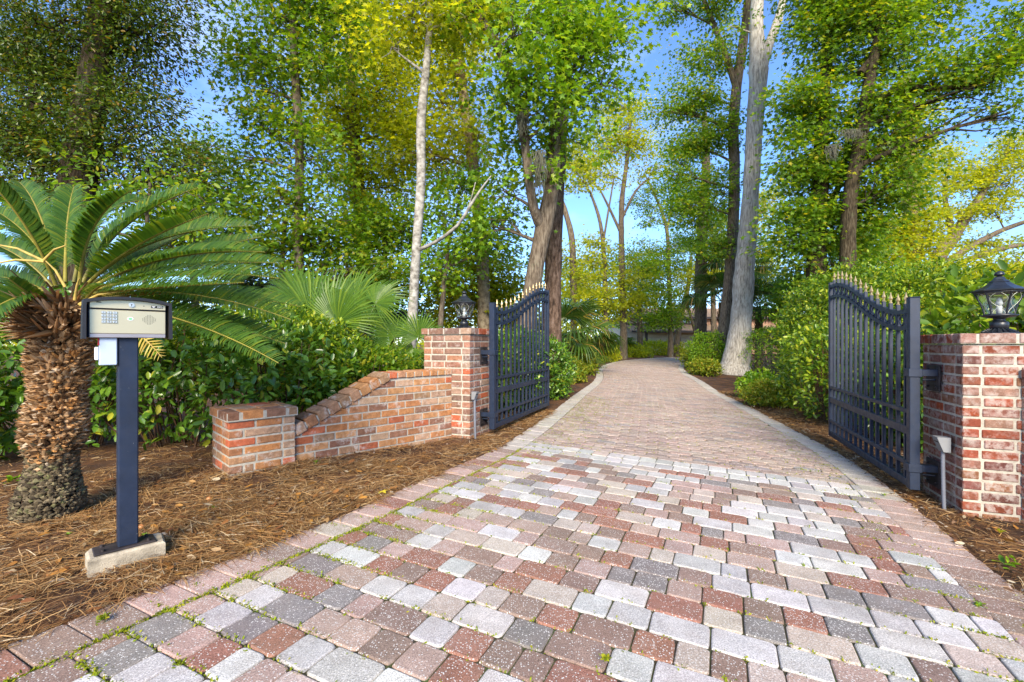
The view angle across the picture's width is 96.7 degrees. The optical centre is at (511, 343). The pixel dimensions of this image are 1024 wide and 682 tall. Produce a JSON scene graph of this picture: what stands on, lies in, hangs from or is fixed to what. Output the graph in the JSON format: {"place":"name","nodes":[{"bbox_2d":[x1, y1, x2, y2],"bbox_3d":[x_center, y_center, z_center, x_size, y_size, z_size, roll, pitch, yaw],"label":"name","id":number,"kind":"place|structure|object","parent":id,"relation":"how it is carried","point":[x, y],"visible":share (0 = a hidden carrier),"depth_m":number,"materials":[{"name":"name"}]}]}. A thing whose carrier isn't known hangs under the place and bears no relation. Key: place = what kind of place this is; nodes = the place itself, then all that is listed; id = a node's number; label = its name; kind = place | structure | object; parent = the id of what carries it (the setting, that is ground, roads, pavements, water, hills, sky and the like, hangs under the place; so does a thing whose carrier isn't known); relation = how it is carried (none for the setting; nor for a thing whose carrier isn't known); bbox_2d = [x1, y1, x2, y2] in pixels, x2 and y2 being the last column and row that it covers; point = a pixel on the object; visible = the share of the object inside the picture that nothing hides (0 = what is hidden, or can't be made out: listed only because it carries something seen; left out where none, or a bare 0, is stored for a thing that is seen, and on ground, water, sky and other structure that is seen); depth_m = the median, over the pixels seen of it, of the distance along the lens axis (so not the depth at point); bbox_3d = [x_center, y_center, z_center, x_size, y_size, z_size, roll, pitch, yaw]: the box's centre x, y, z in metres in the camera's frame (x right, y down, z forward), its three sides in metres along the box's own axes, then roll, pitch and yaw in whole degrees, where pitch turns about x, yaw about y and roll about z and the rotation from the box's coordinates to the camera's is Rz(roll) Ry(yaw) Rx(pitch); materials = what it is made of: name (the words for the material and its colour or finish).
{"place":"outdoors","nodes":[
{"label":"outdoors","id":0,"kind":"place"},
{"bbox_2d":[0,345,1023,650],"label":"ground","id":1,"kind":"structure","parent":0,"point":[714,381],"depth_m":3.36,"materials":[{"name":"soil"}]},
{"bbox_2d":[0,475,20,483],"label":"weed","id":2,"kind":"object","parent":1,"relation":"on","point":[9,478],"visible":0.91,"depth_m":3.39,"materials":[{"name":"green plant"}]},
{"bbox_2d":[0,335,26,460],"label":"shrub","id":3,"kind":"object","parent":1,"relation":"on","point":[10,400],"visible":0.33,"depth_m":4.21,"materials":[{"name":"green plant"}]},
{"bbox_2d":[0,3,130,287],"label":"slim tree","id":4,"kind":"object","parent":1,"relation":"on","point":[11,177],"visible":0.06,"depth_m":8.05,"materials":[{"name":"green plant"}]},
{"bbox_2d":[85,533,165,578],"bbox_3d":[-1.839,1.036,2.176,0.153,0.148,0.291,0,0,44],"label":"concrete footing","id":5,"kind":"object","parent":1,"relation":"on","point":[94,565],"visible":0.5,"depth_m":2.11,"materials":[{"name":"beige concrete"}]},
{"bbox_2d":[80,297,172,556],"bbox_3d":[-1.827,0.373,2.165,0.144,1.179,0.324,0,0,44],"label":"entry intercom","id":6,"kind":"object","parent":5,"relation":"on","point":[117,327],"visible":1,"depth_m":2.14,"materials":[{"name":"metal"}]},
{"bbox_2d":[0,0,259,405],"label":"evergreen oak","id":7,"kind":"object","parent":1,"relation":"on","point":[89,81],"visible":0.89,"depth_m":7.31,"materials":[{"name":"green plant"}]},
{"bbox_2d":[0,139,289,436],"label":"leafy understory tree","id":8,"kind":"object","parent":1,"relation":"on","point":[146,217],"visible":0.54,"depth_m":5.12,"materials":[{"name":"green plant"}]},
{"bbox_2d":[0,177,303,525],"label":"sago palm","id":9,"kind":"object","parent":1,"relation":"on","point":[53,424],"visible":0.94,"depth_m":2.65,"materials":[{"name":"green plant"}]},
{"bbox_2d":[0,279,372,456],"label":"hedge","id":10,"kind":"object","parent":1,"relation":"on","point":[159,370],"visible":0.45,"depth_m":4.46,"materials":[{"name":"green plant"}]},
{"bbox_2d":[97,112,291,339],"bbox_3d":[-8.403,-2.544,11.985,5.867,7.268,3.533,0,0,0],"label":"understory tree","id":11,"kind":"object","parent":1,"relation":"on","point":[171,245],"visible":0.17,"depth_m":11.89,"materials":[{"name":"green plant"}]},
{"bbox_2d":[150,301,378,406],"bbox_3d":[-2.908,0.121,5.514,2.706,1.390,1.353,0,0,0],"label":"shrub","id":12,"kind":"object","parent":1,"relation":"on","point":[338,331],"visible":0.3,"depth_m":5.23,"materials":[{"name":"green plant"}]},
{"bbox_2d":[159,0,406,323],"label":"sweetgum","id":13,"kind":"object","parent":1,"relation":"on","point":[296,60],"visible":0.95,"depth_m":9.35,"materials":[{"name":"green plant"}]},
{"bbox_2d":[132,205,453,348],"bbox_3d":[-7.165,-1.698,15.104,10.881,5.545,4.121,0,0,0],"label":"understory tree","id":14,"kind":"object","parent":1,"relation":"on","point":[251,280],"visible":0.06,"depth_m":14.66,"materials":[{"name":"green plant"}]},
{"bbox_2d":[0,284,597,353],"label":"distant woods","id":15,"kind":"object","parent":1,"relation":"on","point":[421,343],"visible":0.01,"depth_m":50.61,"materials":[{"name":"green plant"}]},
{"bbox_2d":[182,179,433,322],"bbox_3d":[-4.340,-1.185,9.733,5.398,4.617,2.906,0,0,0],"label":"understory tree","id":16,"kind":"object","parent":1,"relation":"on","point":[320,249],"visible":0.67,"depth_m":9.57,"materials":[{"name":"green plant"}]},
{"bbox_2d":[209,369,451,476],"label":"brick wing wall","id":17,"kind":"structure","parent":1,"relation":"on","point":[376,410],"depth_m":4.25,"materials":[{"name":"red brick"}]},
{"bbox_2d":[254,265,414,338],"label":"fan palm","id":18,"kind":"object","parent":1,"relation":"on","point":[341,303],"visible":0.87,"depth_m":5.87,"materials":[{"name":"green plant"}]},
{"bbox_2d":[272,336,423,415],"bbox_3d":[-1.627,0.524,5.644,2.223,1.236,2.013,0,0,0],"label":"shrub","id":19,"kind":"object","parent":1,"relation":"on","point":[383,356],"visible":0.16,"depth_m":5.07,"materials":[{"name":"green plant"}]},
{"bbox_2d":[268,0,458,378],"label":"ivy clad tree","id":20,"kind":"object","parent":1,"relation":"on","point":[346,118],"visible":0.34,"depth_m":12.68,"materials":[{"name":"green plant"}]},
{"bbox_2d":[278,189,459,365],"bbox_3d":[-3.243,-1.396,11.525,4.931,4.992,3.273,0,0,0],"label":"understory tree","id":21,"kind":"object","parent":1,"relation":"on","point":[401,235],"visible":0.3,"depth_m":11.24,"materials":[{"name":"green plant"}]},
{"bbox_2d":[352,304,442,369],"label":"fan palm","id":22,"kind":"object","parent":1,"relation":"on","point":[406,339],"visible":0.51,"depth_m":5.90,"materials":[{"name":"green plant"}]},
{"bbox_2d":[314,0,535,352],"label":"pale slender tree","id":23,"kind":"object","parent":1,"relation":"on","point":[428,25],"visible":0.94,"depth_m":7.94,"materials":[{"name":"white plant"}]},
{"bbox_2d":[352,0,531,328],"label":"leaning sunlit tree","id":24,"kind":"object","parent":1,"relation":"on","point":[463,138],"visible":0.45,"depth_m":11.84,"materials":[{"name":"green plant"}]},
{"bbox_2d":[421,328,491,438],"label":"gate pillar","id":25,"kind":"structure","parent":1,"relation":"on","point":[456,351],"depth_m":5.16,"materials":[{"name":"brick"}]},
{"bbox_2d":[452,291,475,327],"bbox_3d":[-0.571,-0.405,5.436,0.292,0.455,0.282,0,0,0],"label":"pillar lamp","id":26,"kind":"object","parent":25,"relation":"on","point":[463,299],"visible":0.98,"depth_m":5.39,"materials":[{"name":"black metal"}]},
{"bbox_2d":[480,282,548,429],"bbox_3d":[0.118,0.015,6.309,0.197,1.954,2.230,0,0,22],"label":"gate leaf","id":27,"kind":"object","parent":25,"relation":"attached to","point":[494,390],"visible":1,"depth_m":5.94,"materials":[{"name":"metal"}]},
{"bbox_2d":[396,237,544,332],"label":"understory tree","id":28,"kind":"object","parent":1,"relation":"on","point":[500,289],"visible":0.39,"depth_m":12.60,"materials":[{"name":"green plant"}]},
{"bbox_2d":[471,391,478,438],"bbox_3d":[-0.410,0.815,5.080,0.064,0.558,0.070,0,0,22],"label":"gate sensor","id":29,"kind":"object","parent":1,"relation":"on","point":[474,395],"visible":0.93,"depth_m":5.08,"materials":[{"name":"grey plastic"}]},
{"bbox_2d":[385,157,570,327],"bbox_3d":[-0.922,-1.545,10.566,4.524,5.276,2.887,0,0,0],"label":"understory tree","id":30,"kind":"object","parent":1,"relation":"on","point":[442,273],"visible":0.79,"depth_m":10.37,"materials":[{"name":"green plant"}]},
{"bbox_2d":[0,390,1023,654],"bbox_3d":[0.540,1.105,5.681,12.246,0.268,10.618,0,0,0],"label":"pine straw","id":31,"kind":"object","parent":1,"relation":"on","point":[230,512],"visible":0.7,"depth_m":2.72,"materials":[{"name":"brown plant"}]},
{"bbox_2d":[0,357,1023,681],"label":"driveway edging","id":32,"kind":"object","parent":1,"relation":"on","point":[1000,601],"visible":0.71,"depth_m":2.34,"materials":[{"name":"stone"}]},
{"bbox_2d":[95,612,110,623],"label":"weed","id":33,"kind":"object","parent":32,"relation":"on","point":[105,616],"visible":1,"depth_m":1.73,"materials":[{"name":"green plant"}]},
{"bbox_2d":[0,391,1023,643],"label":"bark chips","id":34,"kind":"object","parent":1,"relation":"on","point":[392,491],"visible":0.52,"depth_m":2.89,"materials":[{"name":"brown wood"}]},
{"bbox_2d":[0,391,1023,622],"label":"leaf litter","id":35,"kind":"object","parent":1,"relation":"on","point":[170,564],"visible":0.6,"depth_m":2.74,"materials":[{"name":"brown plant"}]},
{"bbox_2d":[9,371,1023,681],"bbox_3d":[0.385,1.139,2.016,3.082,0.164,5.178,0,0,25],"label":"driveway apron","id":36,"kind":"object","parent":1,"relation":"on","point":[677,615],"visible":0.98,"depth_m":1.98,"materials":[{"name":"multicoloured brick"}]},
{"bbox_2d":[3,396,1023,681],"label":"moss","id":37,"kind":"object","parent":36,"relation":"on","point":[161,612],"visible":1,"depth_m":2.06,"materials":[{"name":"green plant"}]},
{"bbox_2d":[598,653,611,661],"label":"weed","id":38,"kind":"object","parent":36,"relation":"on","point":[605,657],"visible":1,"depth_m":1.54,"materials":[{"name":"yellow plant"}]},
{"bbox_2d":[968,601,986,607],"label":"weed","id":39,"kind":"object","parent":36,"relation":"on","point":[977,604],"visible":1,"depth_m":2.01,"materials":[{"name":"green plant"}]},
{"bbox_2d":[498,325,581,411],"bbox_3d":[0.271,0.413,8.242,1.597,1.484,3.452,0,0,23],"label":"hedge","id":40,"kind":"object","parent":1,"relation":"on","point":[563,377],"visible":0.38,"depth_m":8.28,"materials":[{"name":"green plant"}]},
{"bbox_2d":[418,0,691,379],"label":"forked sweetgum","id":41,"kind":"object","parent":1,"relation":"on","point":[564,30],"visible":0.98,"depth_m":8.48,"materials":[{"name":"green plant"}]},
{"bbox_2d":[515,108,531,136],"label":"hanging moss","id":42,"kind":"object","parent":41,"relation":"hanging from","point":[522,120],"visible":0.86,"depth_m":8.17,"materials":[{"name":"grey plant"}]},
{"bbox_2d":[530,149,548,199],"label":"hanging moss","id":43,"kind":"object","parent":41,"relation":"hanging from","point":[540,158],"visible":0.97,"depth_m":8.26,"materials":[{"name":"grey plant"}]},
{"bbox_2d":[543,362,576,392],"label":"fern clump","id":44,"kind":"object","parent":1,"relation":"on","point":[572,382],"visible":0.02,"depth_m":9.92,"materials":[{"name":"green plant"}]},
{"bbox_2d":[563,354,590,382],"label":"fern clump","id":45,"kind":"object","parent":1,"relation":"on","point":[581,375],"visible":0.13,"depth_m":12.37,"materials":[{"name":"green plant"}]},
{"bbox_2d":[532,0,627,361],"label":"pine","id":46,"kind":"object","parent":1,"relation":"on","point":[553,265],"visible":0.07,"depth_m":10.82,"materials":[{"name":"plant"}]},
{"bbox_2d":[537,296,626,364],"bbox_3d":[1.966,-0.330,16.215,4.049,2.858,3.721,0,0,38],"label":"palmetto","id":47,"kind":"object","parent":1,"relation":"on","point":[577,312],"visible":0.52,"depth_m":15.72,"materials":[{"name":"green plant"}]},
{"bbox_2d":[540,202,630,338],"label":"tree","id":48,"kind":"object","parent":1,"relation":"on","point":[575,280],"visible":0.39,"depth_m":23.86,"materials":[{"name":"green plant"}]},
{"bbox_2d":[572,351,601,375],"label":"fern clump","id":49,"kind":"object","parent":1,"relation":"on","point":[593,363],"visible":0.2,"depth_m":15.53,"materials":[{"name":"green plant"}]},
{"bbox_2d":[566,328,607,368],"bbox_3d":[2.274,0.260,19.825,3.988,2.213,3.146,0,0,0],"label":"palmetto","id":50,"kind":"object","parent":1,"relation":"on","point":[598,359],"visible":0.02,"depth_m":19.43,"materials":[{"name":"green plant"}]},
{"bbox_2d":[542,130,639,355],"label":"tree","id":51,"kind":"object","parent":1,"relation":"on","point":[587,241],"visible":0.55,"depth_m":27.86,"materials":[{"name":"green plant"}]},
{"bbox_2d":[580,348,604,365],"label":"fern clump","id":52,"kind":"object","parent":1,"relation":"on","point":[594,357],"visible":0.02,"depth_m":20.09,"materials":[{"name":"green plant"}]},
{"bbox_2d":[586,331,613,361],"bbox_3d":[4.269,0.200,25.392,3.540,2.114,3.633,0,0,36],"label":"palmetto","id":53,"kind":"object","parent":1,"relation":"on","point":[601,355],"visible":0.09,"depth_m":24.11,"materials":[{"name":"green plant"}]},
{"bbox_2d":[541,242,694,344],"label":"tree","id":54,"kind":"object","parent":1,"relation":"on","point":[652,321],"visible":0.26,"depth_m":35.65,"materials":[{"name":"green plant"}]},
{"bbox_2d":[565,86,677,358],"bbox_3d":[6.788,-7.963,30.079,9.158,18.077,5.414,0,0,0],"label":"tree","id":55,"kind":"object","parent":1,"relation":"on","point":[631,142],"visible":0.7,"depth_m":29.82,"materials":[{"name":"green plant"}]},
{"bbox_2d":[615,337,645,354],"bbox_3d":[8.343,0.305,35.368,4.550,2.407,3.939,0,0,0],"label":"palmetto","id":56,"kind":"object","parent":1,"relation":"on","point":[629,340],"visible":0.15,"depth_m":34.65,"materials":[{"name":"green plant"}]},
{"bbox_2d":[599,338,693,361],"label":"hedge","id":57,"kind":"object","parent":1,"relation":"on","point":[640,351],"visible":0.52,"depth_m":34.54,"materials":[{"name":"plant"}]},
{"bbox_2d":[613,176,696,356],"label":"tree","id":58,"kind":"object","parent":1,"relation":"on","point":[668,248],"visible":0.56,"depth_m":36.75,"materials":[{"name":"green plant"}]},
{"bbox_2d":[614,233,724,355],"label":"tree","id":59,"kind":"object","parent":1,"relation":"on","point":[677,337],"visible":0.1,"depth_m":39.77,"materials":[{"name":"green plant"}]},
{"bbox_2d":[645,112,739,348],"bbox_3d":[10.544,-5.991,26.113,6.113,14.412,3.618,0,0,0],"label":"straight grey tree","id":60,"kind":"object","parent":1,"relation":"on","point":[700,323],"visible":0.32,"depth_m":25.80,"materials":[{"name":"brown plant"}]},
{"bbox_2d":[609,308,777,353],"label":"house","id":61,"kind":"structure","parent":1,"relation":"on","point":[686,334],"depth_m":46.00,"materials":[{"name":"white paint"}]},
{"bbox_2d":[676,346,719,367],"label":"fern clump","id":62,"kind":"object","parent":1,"relation":"on","point":[684,355],"visible":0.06,"depth_m":21.62,"materials":[{"name":"green plant"}]},
{"bbox_2d":[683,356,724,376],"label":"fern clump","id":63,"kind":"object","parent":1,"relation":"on","point":[709,367],"visible":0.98,"depth_m":16.20,"materials":[{"name":"green plant"}]},
{"bbox_2d":[685,329,726,369],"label":"azalea","id":64,"kind":"object","parent":1,"relation":"on","point":[696,351],"visible":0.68,"depth_m":19.08,"materials":[{"name":"green plant"}]},
{"bbox_2d":[630,0,785,358],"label":"companion tree","id":65,"kind":"object","parent":1,"relation":"on","point":[702,102],"visible":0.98,"depth_m":19.33,"materials":[{"name":"green plant"}]},
{"bbox_2d":[677,272,764,329],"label":"cabbage palm","id":66,"kind":"object","parent":1,"relation":"on","point":[708,283],"visible":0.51,"depth_m":22.52,"materials":[{"name":"green plant"}]},
{"bbox_2d":[679,0,785,375],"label":"grey tree","id":67,"kind":"object","parent":1,"relation":"on","point":[742,304],"visible":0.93,"depth_m":17.35,"materials":[{"name":"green plant"}]},
{"bbox_2d":[693,239,781,292],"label":"cabbage palm","id":68,"kind":"object","parent":1,"relation":"on","point":[759,271],"visible":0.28,"depth_m":23.87,"materials":[{"name":"green plant"}]},
{"bbox_2d":[671,180,804,344],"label":"tree","id":69,"kind":"object","parent":1,"relation":"on","point":[713,321],"visible":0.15,"depth_m":31.85,"materials":[{"name":"green plant"}]},
{"bbox_2d":[717,278,786,368],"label":"cabbage palm","id":70,"kind":"object","parent":1,"relation":"on","point":[757,309],"visible":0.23,"depth_m":20.66,"materials":[{"name":"green plant"}]},
{"bbox_2d":[733,366,780,397],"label":"fern clump","id":71,"kind":"object","parent":1,"relation":"on","point":[750,376],"visible":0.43,"depth_m":9.49,"materials":[{"name":"green plant"}]},
{"bbox_2d":[738,325,790,374],"bbox_3d":[10.085,0.254,17.240,3.245,2.002,2.369,0,0,0],"label":"azalea","id":72,"kind":"object","parent":1,"relation":"on","point":[758,336],"visible":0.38,"depth_m":17.02,"materials":[{"name":"green plant"}]},
{"bbox_2d":[734,378,807,408],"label":"fern clump","id":73,"kind":"object","parent":1,"relation":"on","point":[755,392],"visible":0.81,"depth_m":8.24,"materials":[{"name":"green plant"}]},
{"bbox_2d":[771,316,895,429],"bbox_3d":[5.182,0.381,7.347,1.685,1.692,3.185,0,0,32],"label":"hedge","id":74,"kind":"object","parent":1,"relation":"on","point":[811,339],"visible":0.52,"depth_m":6.80,"materials":[{"name":"green plant"}]},
{"bbox_2d":[772,265,900,390],"bbox_3d":[8.932,-0.417,12.257,4.502,3.491,2.568,0,0,-19],"label":"shrub","id":75,"kind":"object","parent":1,"relation":"on","point":[783,309],"visible":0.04,"depth_m":11.71,"materials":[{"name":"green plant"}]},
{"bbox_2d":[730,0,948,354],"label":"dense sweetgum","id":76,"kind":"object","parent":1,"relation":"on","point":[812,215],"visible":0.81,"depth_m":13.68,"materials":[{"name":"green plant"}]},
{"bbox_2d":[825,143,842,161],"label":"hanging moss","id":77,"kind":"object","parent":76,"relation":"hanging from","point":[832,150],"visible":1,"depth_m":12.39,"materials":[{"name":"grey plant"}]},
{"bbox_2d":[834,128,867,142],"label":"hanging moss","id":78,"kind":"object","parent":76,"relation":"hanging from","point":[850,133],"visible":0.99,"depth_m":12.58,"materials":[{"name":"grey plant"}]},
{"bbox_2d":[752,211,944,326],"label":"background tree","id":79,"kind":"object","parent":1,"relation":"on","point":[776,297],"visible":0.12,"depth_m":17.91,"materials":[{"name":"green plant"}]},
{"bbox_2d":[757,249,1018,395],"bbox_3d":[7.745,-0.355,9.549,4.762,3.306,2.858,0,0,0],"label":"shrub","id":80,"kind":"object","parent":1,"relation":"on","point":[909,284],"visible":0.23,"depth_m":9.25,"materials":[{"name":"green plant"}]},
{"bbox_2d":[780,0,1023,274],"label":"spreading sweetgum","id":81,"kind":"object","parent":1,"relation":"on","point":[880,37],"visible":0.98,"depth_m":12.56,"materials":[{"name":"green plant"}]},
{"bbox_2d":[825,316,991,452],"bbox_3d":[4.751,0.470,5.199,1.376,1.642,2.346,0,0,0],"label":"hedge","id":82,"kind":"object","parent":1,"relation":"on","point":[960,330],"visible":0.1,"depth_m":5.28,"materials":[{"name":"green plant"}]},
{"bbox_2d":[836,77,986,272],"bbox_3d":[17.926,-5.484,20.972,6.063,13.565,4.017,0,0,0],"label":"ivy trunk tree","id":83,"kind":"object","parent":1,"relation":"on","point":[931,233],"visible":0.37,"depth_m":20.34,"materials":[{"name":"green plant"}]},
{"bbox_2d":[932,435,950,508],"bbox_3d":[3.101,0.945,3.287,0.077,0.547,0.085,0,0,22],"label":"gate sensor","id":84,"kind":"object","parent":1,"relation":"on","point":[943,444],"visible":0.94,"depth_m":3.27,"materials":[{"name":"grey plastic"}]},
{"bbox_2d":[886,259,1023,445],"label":"shrub","id":85,"kind":"object","parent":1,"relation":"on","point":[943,313],"visible":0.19,"depth_m":4.73,"materials":[{"name":"green plant"}]},
{"bbox_2d":[917,242,1023,326],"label":"background tree","id":86,"kind":"object","parent":1,"relation":"on","point":[980,261],"visible":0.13,"depth_m":16.75,"materials":[{"name":"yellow plant"}]},
{"bbox_2d":[920,333,1023,522],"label":"gate pillar","id":87,"kind":"structure","parent":1,"relation":"on","point":[972,409],"depth_m":3.11,"materials":[{"name":"brick"}]},
{"bbox_2d":[828,272,940,489],"bbox_3d":[3.514,0.135,4.464,0.197,1.954,2.230,0,0,21],"label":"gate leaf","id":88,"kind":"object","parent":87,"relation":"attached to","point":[909,428],"visible":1,"depth_m":4.13,"materials":[{"name":"metal"}]},
{"bbox_2d":[970,271,1023,332],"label":"pillar lamp","id":89,"kind":"object","parent":87,"relation":"on","point":[1000,284],"visible":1,"depth_m":3.27,"materials":[{"name":"black metal"}]},
{"bbox_2d":[922,127,1023,271],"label":"bare limbed tree","id":90,"kind":"object","parent":1,"relation":"on","point":[984,181],"visible":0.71,"depth_m":23.81,"materials":[{"name":"yellow plant"}]},
{"bbox_2d":[991,554,1020,568],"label":"weed","id":91,"kind":"object","parent":1,"relation":"on","point":[1002,559],"visible":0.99,"depth_m":2.38,"materials":[{"name":"green plant"}]},
{"bbox_2d":[1021,369,1023,523],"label":"brick wing wall","id":92,"kind":"structure","parent":1,"relation":"on","point":[1022,373],"depth_m":3.02,"materials":[{"name":"red brick"}]},
{"bbox_2d":[0,0,1023,345],"label":"sky","id":93,"kind":"structure","parent":0,"point":[581,210],"materials":[{"name":"blue"}]},
{"bbox_2d":[533,357,854,484],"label":"driveway","id":94,"kind":"structure","parent":0,"point":[666,386],"depth_m":5.96,"materials":[{"name":"beige brick"}]}
]}

